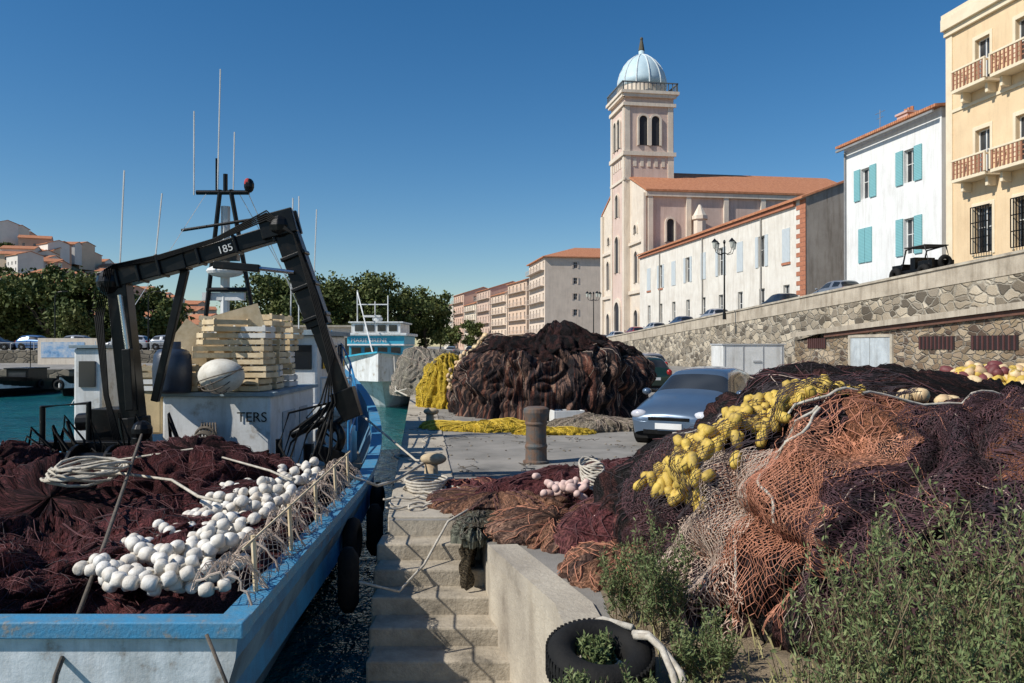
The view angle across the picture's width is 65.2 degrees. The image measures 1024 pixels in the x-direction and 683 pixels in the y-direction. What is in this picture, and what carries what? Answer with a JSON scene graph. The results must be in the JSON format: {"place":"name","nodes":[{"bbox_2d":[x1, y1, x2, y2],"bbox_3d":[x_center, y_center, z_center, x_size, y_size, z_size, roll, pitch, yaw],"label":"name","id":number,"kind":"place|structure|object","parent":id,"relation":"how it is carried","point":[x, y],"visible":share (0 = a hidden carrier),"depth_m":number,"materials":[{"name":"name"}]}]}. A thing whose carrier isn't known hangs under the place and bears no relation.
{"place":"outdoors","nodes":[
{"label":"outdoors","id":0,"kind":"place"},
{"bbox_2d":[2,245,137,348],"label":"hill","id":1,"kind":"structure","parent":0,"point":[74,268],"depth_m":323.16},
{"bbox_2d":[0,220,17,245],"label":"walls","id":2,"kind":"structure","parent":1,"relation":"on","point":[8,231],"depth_m":316.06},
{"bbox_2d":[6,252,43,273],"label":"walls","id":3,"kind":"structure","parent":1,"relation":"on","point":[27,260],"depth_m":276.19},
{"bbox_2d":[18,238,52,245],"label":"walls","id":4,"kind":"structure","parent":1,"relation":"on","point":[28,241],"depth_m":313.87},
{"bbox_2d":[37,241,69,263],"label":"walls","id":5,"kind":"structure","parent":1,"relation":"on","point":[65,252],"depth_m":307.08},
{"bbox_2d":[71,243,81,265],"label":"walls","id":6,"kind":"structure","parent":1,"relation":"on","point":[77,254],"depth_m":326.72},
{"bbox_2d":[72,242,94,270],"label":"walls","id":7,"kind":"structure","parent":1,"relation":"on","point":[88,256],"depth_m":333.67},
{"bbox_2d":[0,391,408,682],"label":"water","id":8,"kind":"structure","parent":0,"point":[327,641],"depth_m":9.58,"materials":[{"name":"liquid"}]},
{"bbox_2d":[0,341,59,396],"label":"moored boat","id":9,"kind":"object","parent":8,"relation":"on","point":[16,381],"visible":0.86,"depth_m":51.07,"materials":[{"name":"black metal"}]},
{"bbox_2d":[53,341,95,395],"bbox_3d":[-27.600,1.976,51.748,2.556,4.000,6.187,0,0,0],"label":"moored boat","id":10,"kind":"object","parent":8,"relation":"on","point":[65,387],"visible":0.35,"depth_m":49.21,"materials":[{"name":"black metal"}]},
{"bbox_2d":[0,69,384,682],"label":"fishing boat","id":11,"kind":"object","parent":8,"relation":"on","point":[192,503],"visible":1,"depth_m":8.45,"materials":[{"name":"paint"}]},
{"bbox_2d":[345,290,417,406],"bbox_3d":[-7.198,0.547,45.237,4.876,6.800,14.179,0,0,-6],"label":"fishing boat","id":12,"kind":"object","parent":8,"relation":"on","point":[377,345],"visible":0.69,"depth_m":43.30,"materials":[{"name":"paint"}]},
{"bbox_2d":[0,347,463,377],"bbox_3d":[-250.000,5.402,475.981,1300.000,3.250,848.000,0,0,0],"label":"quay","id":13,"kind":"structure","parent":0,"point":[54,370],"depth_m":60.42,"materials":[{"name":"concrete"}]},
{"bbox_2d":[0,274,45,348],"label":"plane tree","id":14,"kind":"object","parent":13,"relation":"on","point":[9,335],"visible":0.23,"depth_m":100.05,"materials":[{"name":"green plant"}]},
{"bbox_2d":[0,262,94,348],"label":"plane tree","id":15,"kind":"object","parent":13,"relation":"on","point":[26,288],"visible":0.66,"depth_m":97.60,"materials":[{"name":"green plant"}]},
{"bbox_2d":[38,338,96,363],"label":"wall","id":16,"kind":"structure","parent":13,"relation":"on","point":[89,341],"depth_m":70.09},
{"bbox_2d":[41,342,84,357],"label":"poster","id":17,"kind":"object","parent":16,"relation":"attached to","point":[55,350],"visible":0.79,"depth_m":70.06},
{"bbox_2d":[0,349,156,362],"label":"stone wall","id":18,"kind":"structure","parent":13,"relation":"on","point":[14,356],"depth_m":75.39,"materials":[{"name":"stone"}]},
{"bbox_2d":[0,337,16,349],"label":"parked car","id":19,"kind":"object","parent":18,"relation":"on","point":[4,344],"visible":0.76,"depth_m":78.43,"materials":[{"name":"paint"}]},
{"bbox_2d":[15,335,46,349],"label":"parked car","id":20,"kind":"object","parent":18,"relation":"on","point":[22,342],"visible":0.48,"depth_m":78.54,"materials":[{"name":"paint"}]},
{"bbox_2d":[149,335,164,349],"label":"parked car","id":21,"kind":"object","parent":18,"relation":"on","point":[157,342],"visible":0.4,"depth_m":79.11,"materials":[{"name":"paint"}]},
{"bbox_2d":[31,266,154,342],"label":"plane tree","id":22,"kind":"object","parent":13,"relation":"on","point":[68,315],"visible":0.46,"depth_m":95.17,"materials":[{"name":"green plant"}]},
{"bbox_2d":[105,284,194,348],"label":"plane tree","id":23,"kind":"object","parent":13,"relation":"on","point":[159,316],"visible":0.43,"depth_m":99.49,"materials":[{"name":"green plant"}]},
{"bbox_2d":[209,271,289,314],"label":"plane tree","id":24,"kind":"object","parent":13,"relation":"on","point":[265,283],"visible":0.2,"depth_m":118.60,"materials":[{"name":"green plant"}]},
{"bbox_2d":[258,271,353,324],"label":"plane tree","id":25,"kind":"object","parent":13,"relation":"on","point":[280,306],"visible":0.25,"depth_m":113.94,"materials":[{"name":"green plant"}]},
{"bbox_2d":[284,325,350,355],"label":"harbour shed","id":26,"kind":"structure","parent":13,"relation":"on","point":[341,328],"depth_m":101.18,"materials":[{"name":"concrete"}]},
{"bbox_2d":[322,270,415,324],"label":"plane tree","id":27,"kind":"object","parent":13,"relation":"on","point":[339,287],"visible":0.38,"depth_m":114.23,"materials":[{"name":"green plant"}]},
{"bbox_2d":[348,272,441,331],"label":"plane tree","id":28,"kind":"object","parent":13,"relation":"on","point":[422,304],"visible":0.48,"depth_m":116.00,"materials":[{"name":"green plant"}]},
{"bbox_2d":[389,285,454,348],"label":"plane tree","id":29,"kind":"object","parent":13,"relation":"on","point":[436,327],"visible":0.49,"depth_m":122.57,"materials":[{"name":"green plant"}]},
{"bbox_2d":[442,324,461,345],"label":"plane tree","id":30,"kind":"object","parent":13,"relation":"on","point":[450,332],"visible":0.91,"depth_m":260.12,"materials":[{"name":"green plant"}]},
{"bbox_2d":[454,319,484,345],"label":"plane tree","id":31,"kind":"object","parent":13,"relation":"on","point":[473,329],"visible":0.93,"depth_m":238.21,"materials":[{"name":"green plant"}]},
{"bbox_2d":[454,287,486,349],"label":"walls","id":32,"kind":"structure","parent":13,"relation":"on","point":[466,298],"depth_m":282.60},
{"bbox_2d":[464,303,476,349],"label":"walls","id":33,"kind":"structure","parent":13,"relation":"on","point":[472,315],"depth_m":268.43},
{"bbox_2d":[477,282,513,339],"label":"walls","id":34,"kind":"structure","parent":13,"relation":"on","point":[489,293],"depth_m":244.74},
{"bbox_2d":[474,295,489,332],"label":"balconies","id":35,"kind":"structure","parent":34,"relation":"attached to","point":[480,298],"depth_m":248.07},
{"bbox_2d":[491,292,507,335],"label":"walls","id":36,"kind":"structure","parent":13,"relation":"on","point":[498,318],"depth_m":230.59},
{"bbox_2d":[508,279,528,336],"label":"walls","id":37,"kind":"structure","parent":13,"relation":"on","point":[522,312],"depth_m":210.15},
{"bbox_2d":[505,287,524,334],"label":"balconies","id":38,"kind":"structure","parent":37,"relation":"attached to","point":[519,291],"depth_m":213.79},
{"bbox_2d":[525,248,599,333],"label":"apartment block","id":39,"kind":"structure","parent":13,"relation":"on","point":[561,283],"depth_m":180.66,"materials":[{"name":"paint"}]},
{"bbox_2d":[600,37,836,335],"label":"church","id":40,"kind":"structure","parent":13,"relation":"on","point":[654,201],"depth_m":119.26,"materials":[{"name":"stone"}]},
{"bbox_2d":[640,183,842,327],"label":"walls","id":41,"kind":"structure","parent":13,"relation":"on","point":[776,277],"depth_m":82.14,"materials":[{"name":"paint"}]},
{"bbox_2d":[659,219,760,321],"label":"downpipes","id":42,"kind":"object","parent":41,"relation":"attached to","point":[702,274],"visible":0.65,"depth_m":88.14,"materials":[{"name":"metal"}]},
{"bbox_2d":[638,202,795,258],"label":"cornice","id":43,"kind":"structure","parent":41,"relation":"attached to","point":[764,214],"depth_m":81.79,"materials":[{"name":"orange brick"}]},
{"bbox_2d":[647,227,789,290],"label":"shutters","id":44,"kind":"object","parent":41,"relation":"attached to","point":[786,245],"visible":0.94,"depth_m":82.27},
{"bbox_2d":[649,236,789,322],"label":"window frames","id":45,"kind":"structure","parent":41,"relation":"attached to","point":[722,295],"depth_m":79.47,"materials":[{"name":"white paint"}]},
{"bbox_2d":[661,237,788,315],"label":"windows","id":46,"kind":"structure","parent":41,"relation":"attached to","point":[722,274],"depth_m":83.78,"materials":[{"name":"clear glass"}]},
{"bbox_2d":[646,198,805,295],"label":"brick quoins","id":47,"kind":"object","parent":41,"relation":"attached to","point":[801,245],"visible":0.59,"depth_m":67.27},
{"bbox_2d":[636,180,843,255],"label":"roof","id":48,"kind":"structure","parent":41,"relation":"on","point":[779,204],"depth_m":77.45,"materials":[{"name":"tile"}]},
{"bbox_2d":[806,183,843,294],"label":"end render","id":49,"kind":"object","parent":41,"relation":"attached to","point":[824,237],"visible":0.17,"depth_m":66.94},
{"bbox_2d":[0,0,967,346],"label":"sky","id":50,"kind":"structure","parent":0,"point":[452,146],"materials":[{"name":"blue"}]},
{"bbox_2d":[390,365,752,682],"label":"quay","id":51,"kind":"structure","parent":0,"point":[524,624],"depth_m":8.89,"materials":[{"name":"concrete"}]},
{"bbox_2d":[349,356,467,592],"bbox_3d":[-2.946,1.568,22.872,1.853,1.888,30.699,0,0,-8],"label":"mooring rope","id":52,"kind":"object","parent":51,"relation":"on","point":[424,486],"visible":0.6,"depth_m":10.38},
{"bbox_2d":[388,395,453,534],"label":"quay kerb","id":53,"kind":"structure","parent":51,"relation":"on","point":[414,436],"depth_m":13.13,"materials":[{"name":"concrete"}]},
{"bbox_2d":[419,452,446,479],"bbox_3d":[-1.137,1.775,11.401,0.365,0.390,0.334,0,0,-34],"label":"mooring bollard","id":54,"kind":"object","parent":53,"relation":"on","point":[432,461],"visible":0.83,"depth_m":11.31,"materials":[{"name":"metal"}]},
{"bbox_2d":[389,346,458,396],"bbox_3d":[-3.357,1.164,33.103,3.294,1.961,4.591,0,0,0],"label":"fishing net heap","id":55,"kind":"object","parent":51,"relation":"on","point":[412,362],"visible":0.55,"depth_m":31.71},
{"bbox_2d":[415,352,459,408],"bbox_3d":[-1.931,1.224,25.515,2.130,1.775,2.488,0,0,22],"label":"yellow net","id":56,"kind":"object","parent":51,"relation":"on","point":[431,387],"visible":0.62,"depth_m":24.60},
{"bbox_2d":[431,476,497,488],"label":"fishing net heap","id":57,"kind":"object","parent":51,"relation":"on","point":[476,481],"visible":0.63,"depth_m":10.69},
{"bbox_2d":[418,417,524,432],"bbox_3d":[-0.727,1.909,18.541,2.940,0.345,1.709,0,0,0],"label":"yellow net","id":58,"kind":"object","parent":51,"relation":"on","point":[505,425],"visible":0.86,"depth_m":18.07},
{"bbox_2d":[450,509,493,548],"bbox_3d":[-0.363,1.918,8.355,0.550,0.238,1.079,0,0,0],"label":"fishing net heap","id":59,"kind":"object","parent":51,"relation":"on","point":[471,538],"visible":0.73,"depth_m":8.01,"materials":[{"name":"fabric"}]},
{"bbox_2d":[366,535,621,682],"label":"stone stairs","id":60,"kind":"structure","parent":51,"relation":"on","point":[431,621],"depth_m":7.44,"materials":[{"name":"concrete"}]},
{"bbox_2d":[459,510,494,590],"bbox_3d":[-0.297,2.168,8.325,0.483,0.684,0.831,0,0,0],"label":"hanging net","id":61,"kind":"object","parent":60,"relation":"on","point":[467,562],"visible":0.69,"depth_m":7.96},
{"bbox_2d":[553,665,631,682],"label":"roadside weed","id":62,"kind":"object","parent":60,"relation":"on","point":[580,677],"visible":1,"depth_m":4.04,"materials":[{"name":"green plant"}]},
{"bbox_2d":[545,616,686,682],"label":"old tyre","id":63,"kind":"object","parent":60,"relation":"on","point":[634,646],"visible":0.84,"depth_m":4.46,"materials":[{"name":"rubber"}]},
{"bbox_2d":[426,485,576,520],"bbox_3d":[-0.106,1.881,9.636,1.927,0.322,1.648,0,0,0],"label":"fishing net heap","id":64,"kind":"object","parent":51,"relation":"on","point":[455,501],"visible":0.57,"depth_m":9.30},
{"bbox_2d":[389,412,635,517],"bbox_3d":[0.933,1.992,16.368,6.399,0.072,15.678,0,0,-6],"label":"debris","id":65,"kind":"object","parent":51,"relation":"on","point":[402,455],"visible":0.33,"depth_m":14.67,"materials":[{"name":"wicker"}]},
{"bbox_2d":[483,504,573,553],"bbox_3d":[0.432,1.872,8.223,1.538,0.327,1.732,0,0,-28],"label":"fishing net heap","id":66,"kind":"object","parent":51,"relation":"on","point":[530,526],"visible":0.48,"depth_m":7.96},
{"bbox_2d":[523,406,548,464],"bbox_3d":[0.400,1.543,13.243,0.437,0.930,0.437,0,0,0],"label":"bollard","id":67,"kind":"object","parent":51,"relation":"on","point":[536,418],"visible":1,"depth_m":13.09,"materials":[{"name":"metal"}]},
{"bbox_2d":[474,463,605,508],"bbox_3d":[0.693,1.790,9.946,2.312,0.507,0.939,0,0,-28],"label":"fishing net heap","id":68,"kind":"object","parent":51,"relation":"on","point":[553,473],"visible":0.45,"depth_m":9.62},
{"bbox_2d":[532,456,604,500],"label":"net floats","id":69,"kind":"object","parent":68,"relation":"on","point":[572,485],"visible":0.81,"depth_m":8.95,"materials":[{"name":"plastic"}]},
{"bbox_2d":[446,320,656,420],"bbox_3d":[1.157,0.752,23.045,6.113,2.697,5.513,0,0,0],"label":"fishing net pile","id":70,"kind":"object","parent":51,"relation":"on","point":[565,364],"visible":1,"depth_m":21.07,"materials":[{"name":"fabric"}]},
{"bbox_2d":[511,425,596,434],"bbox_3d":[0.920,1.950,17.561,1.889,0.253,0.832,0,0,0],"label":"yellow net","id":71,"kind":"object","parent":51,"relation":"on","point":[558,430],"visible":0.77,"depth_m":17.35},
{"bbox_2d":[549,409,584,420],"bbox_3d":[1.392,1.889,20.316,0.800,0.300,0.500,0,0,-11],"label":"fish box","id":72,"kind":"object","parent":51,"relation":"on","point":[556,414],"visible":0.53,"depth_m":20.08,"materials":[{"name":"white paint"}]},
{"bbox_2d":[553,494,617,553],"bbox_3d":[1.412,1.764,7.974,1.831,0.542,1.777,0,0,27],"label":"fishing net heap","id":73,"kind":"object","parent":51,"relation":"on","point":[587,519],"visible":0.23,"depth_m":7.50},
{"bbox_2d":[546,412,632,432],"bbox_3d":[1.842,1.861,18.442,2.331,0.440,1.551,0,0,0],"label":"fishing net heap","id":74,"kind":"object","parent":51,"relation":"on","point":[597,423],"visible":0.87,"depth_m":18.02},
{"bbox_2d":[575,626,618,664],"bbox_3d":[0.491,1.808,4.614,0.233,0.338,0.342,0,0,41],"label":"roadside weed","id":75,"kind":"object","parent":51,"relation":"on","point":[596,650],"visible":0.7,"depth_m":4.57,"materials":[{"name":"green plant"}]},
{"bbox_2d":[557,541,642,594],"bbox_3d":[0.889,1.885,6.895,1.031,0.290,1.495,0,0,0],"label":"fishing net heap","id":76,"kind":"object","parent":51,"relation":"on","point":[578,567],"visible":0.39,"depth_m":6.62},
{"bbox_2d":[577,456,630,469],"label":"fishing net heap","id":77,"kind":"object","parent":51,"relation":"on","point":[608,463],"visible":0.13,"depth_m":10.49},
{"bbox_2d":[645,356,671,387],"bbox_3d":[5.501,1.375,34.989,2.145,1.515,4.270,0,0,-10],"label":"parked car","id":78,"kind":"object","parent":51,"relation":"on","point":[663,370],"visible":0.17,"depth_m":33.08,"materials":[{"name":"paint"}]},
{"bbox_2d":[631,366,750,442],"bbox_3d":[4.003,1.296,16.899,2.146,1.515,4.270,0,0,30],"label":"parked car","id":79,"kind":"object","parent":51,"relation":"on","point":[681,399],"visible":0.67,"depth_m":15.85,"materials":[{"name":"paint"}]},
{"bbox_2d":[710,344,785,374],"bbox_3d":[14.768,1.154,50.229,4.000,2.030,2.300,0,0,-4],"label":"site container","id":80,"kind":"object","parent":51,"relation":"on","point":[751,359],"visible":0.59,"depth_m":49.14,"materials":[{"name":"metal"}]},
{"bbox_2d":[601,590,916,682],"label":"soil patch","id":81,"kind":"object","parent":51,"relation":"on","point":[733,674],"visible":0.08,"depth_m":4.80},
{"bbox_2d":[595,543,655,623],"bbox_3d":[0.826,1.689,5.648,0.476,0.579,0.388,0,0,0],"label":"roadside weed","id":82,"kind":"object","parent":81,"relation":"on","point":[619,581],"visible":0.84,"depth_m":5.57,"materials":[{"name":"green plant"}]},
{"bbox_2d":[616,501,702,640],"bbox_3d":[0.967,1.533,5.313,0.609,0.889,0.548,0,0,-44],"label":"roadside weed","id":83,"kind":"object","parent":81,"relation":"on","point":[654,590],"visible":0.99,"depth_m":5.22,"materials":[{"name":"green plant"}]},
{"bbox_2d":[618,659,700,682],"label":"roadside weed","id":84,"kind":"object","parent":81,"relation":"on","point":[652,679],"visible":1,"depth_m":3.98,"materials":[{"name":"green plant"}]},
{"bbox_2d":[658,595,741,682],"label":"roadside weed","id":85,"kind":"object","parent":81,"relation":"on","point":[688,653],"visible":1,"depth_m":4.55,"materials":[{"name":"green plant"}]},
{"bbox_2d":[615,601,910,682],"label":"dry grass","id":86,"kind":"structure","parent":81,"relation":"on","point":[760,650],"depth_m":4.81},
{"bbox_2d":[839,663,918,682],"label":"wild shrub","id":87,"kind":"object","parent":81,"relation":"on","point":[853,679],"visible":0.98,"depth_m":2.92,"materials":[{"name":"green plant"}]},
{"bbox_2d":[769,488,1023,682],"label":"wild shrub","id":88,"kind":"object","parent":81,"relation":"on","point":[876,666],"visible":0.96,"depth_m":3.37,"materials":[{"name":"green plant"}]},
{"bbox_2d":[882,459,1023,682],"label":"wild shrub","id":89,"kind":"object","parent":81,"relation":"on","point":[976,610],"visible":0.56,"depth_m":3.56,"materials":[{"name":"green plant"}]},
{"bbox_2d":[901,551,1023,682],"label":"wild shrub","id":90,"kind":"object","parent":81,"relation":"on","point":[1000,676],"visible":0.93,"depth_m":3.00,"materials":[{"name":"green plant"}]},
{"bbox_2d":[593,360,1023,680],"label":"fishing net pile","id":91,"kind":"object","parent":51,"relation":"on","point":[752,476],"visible":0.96,"depth_m":5.35,"materials":[{"name":"fabric"}]},
{"bbox_2d":[623,272,1023,366],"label":"masonry","id":92,"kind":"object","parent":51,"relation":"on","point":[690,348],"visible":0.26,"depth_m":49.05,"materials":[{"name":"stone"}]},
{"bbox_2d":[790,301,1023,370],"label":"storage vault","id":93,"kind":"object","parent":51,"relation":"on","point":[955,341],"visible":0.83,"depth_m":37.30,"materials":[{"name":"stone"}]},
{"bbox_2d":[850,337,889,366],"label":"doors","id":94,"kind":"structure","parent":93,"relation":"in","point":[872,351],"depth_m":41.73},
{"bbox_2d":[939,360,1023,384],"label":"floats","id":95,"kind":"object","parent":51,"relation":"on","point":[992,369],"visible":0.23,"depth_m":10.02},
{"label":"terrace road","id":96,"kind":"structure","parent":0,"visible":0},
{"bbox_2d":[712,238,736,318],"bbox_3d":[16.200,-4.744,61.021,1.736,6.120,1.736,0,0,22],"label":"street lamp","id":97,"kind":"object","parent":96,"relation":"on","point":[716,243],"visible":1,"depth_m":60.95,"materials":[{"name":"black metal"}]},
{"bbox_2d":[760,293,798,304],"bbox_3d":[20.041,-2.824,60.008,2.145,1.515,4.270,0,0,-9],"label":"parked car","id":98,"kind":"object","parent":96,"relation":"on","point":[777,297],"visible":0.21,"depth_m":58.57,"materials":[{"name":"paint"}]},
{"bbox_2d":[608,252,1023,341],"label":"parapet","id":99,"kind":"structure","parent":96,"relation":"on","point":[997,267],"depth_m":44.79,"materials":[{"name":"paint"}]},
{"bbox_2d":[607,249,1023,337],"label":"coping","id":100,"kind":"object","parent":99,"relation":"on","point":[941,267],"visible":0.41,"depth_m":44.79,"materials":[{"name":"stone"}]},
{"bbox_2d":[812,280,858,293],"bbox_3d":[21.218,-3.214,52.510,2.145,1.515,4.270,0,0,-9],"label":"parked car","id":101,"kind":"object","parent":96,"relation":"on","point":[835,284],"visible":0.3,"depth_m":51.16,"materials":[{"name":"paint"}]},
{"bbox_2d":[844,106,945,283],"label":"walls","id":102,"kind":"structure","parent":96,"relation":"on","point":[885,208],"depth_m":54.93,"materials":[{"name":"paint"}]},
{"bbox_2d":[835,109,933,279],"bbox_3d":[26.776,-9.057,55.665,2.680,16.500,10.900,0,0,-9],"label":"gutter and aerial","id":103,"kind":"object","parent":102,"relation":"attached to","point":[889,129],"visible":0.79,"depth_m":59.65,"materials":[{"name":"metal"}]},
{"bbox_2d":[854,143,921,262],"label":"shutters","id":104,"kind":"object","parent":102,"relation":"attached to","point":[864,245],"visible":0.81,"depth_m":54.46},
{"bbox_2d":[864,149,913,253],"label":"window frames","id":105,"kind":"structure","parent":102,"relation":"attached to","point":[907,182],"depth_m":53.81,"materials":[{"name":"white paint"}]},
{"bbox_2d":[865,150,913,253],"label":"windows","id":106,"kind":"structure","parent":102,"relation":"attached to","point":[909,180],"depth_m":53.68,"materials":[{"name":"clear glass"}]},
{"bbox_2d":[835,102,945,148],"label":"roof","id":107,"kind":"structure","parent":102,"relation":"on","point":[934,106],"depth_m":54.09,"materials":[{"name":"tile"}]},
{"bbox_2d":[889,244,953,276],"bbox_3d":[22.034,-4.118,42.859,1.840,2.002,3.620,0,0,-9],"label":"utility buggy","id":108,"kind":"object","parent":96,"relation":"on","point":[916,264],"visible":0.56,"depth_m":42.45,"materials":[{"name":"black metal"}]},
{"bbox_2d":[953,0,1023,263],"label":"walls","id":109,"kind":"structure","parent":96,"relation":"on","point":[999,110],"depth_m":45.99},
{"bbox_2d":[940,0,1023,259],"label":"trim","id":110,"kind":"structure","parent":109,"relation":"attached to","point":[965,17],"depth_m":46.29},
{"bbox_2d":[952,40,1023,179],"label":"balusters","id":111,"kind":"object","parent":110,"relation":"attached to","point":[1008,145],"visible":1,"depth_m":44.41,"materials":[{"name":"metal"}]},
{"bbox_2d":[970,195,1023,254],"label":"window grilles","id":112,"kind":"object","parent":109,"relation":"attached to","point":[988,235],"depth_m":45.81,"materials":[{"name":"black metal"}]},
{"bbox_2d":[979,19,1023,252],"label":"window frames","id":113,"kind":"structure","parent":109,"relation":"attached to","point":[986,130],"depth_m":46.45,"materials":[{"name":"white paint"}]},
{"bbox_2d":[981,20,1023,251],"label":"windows","id":114,"kind":"structure","parent":109,"relation":"attached to","point":[983,133],"depth_m":46.37,"materials":[{"name":"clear glass"}]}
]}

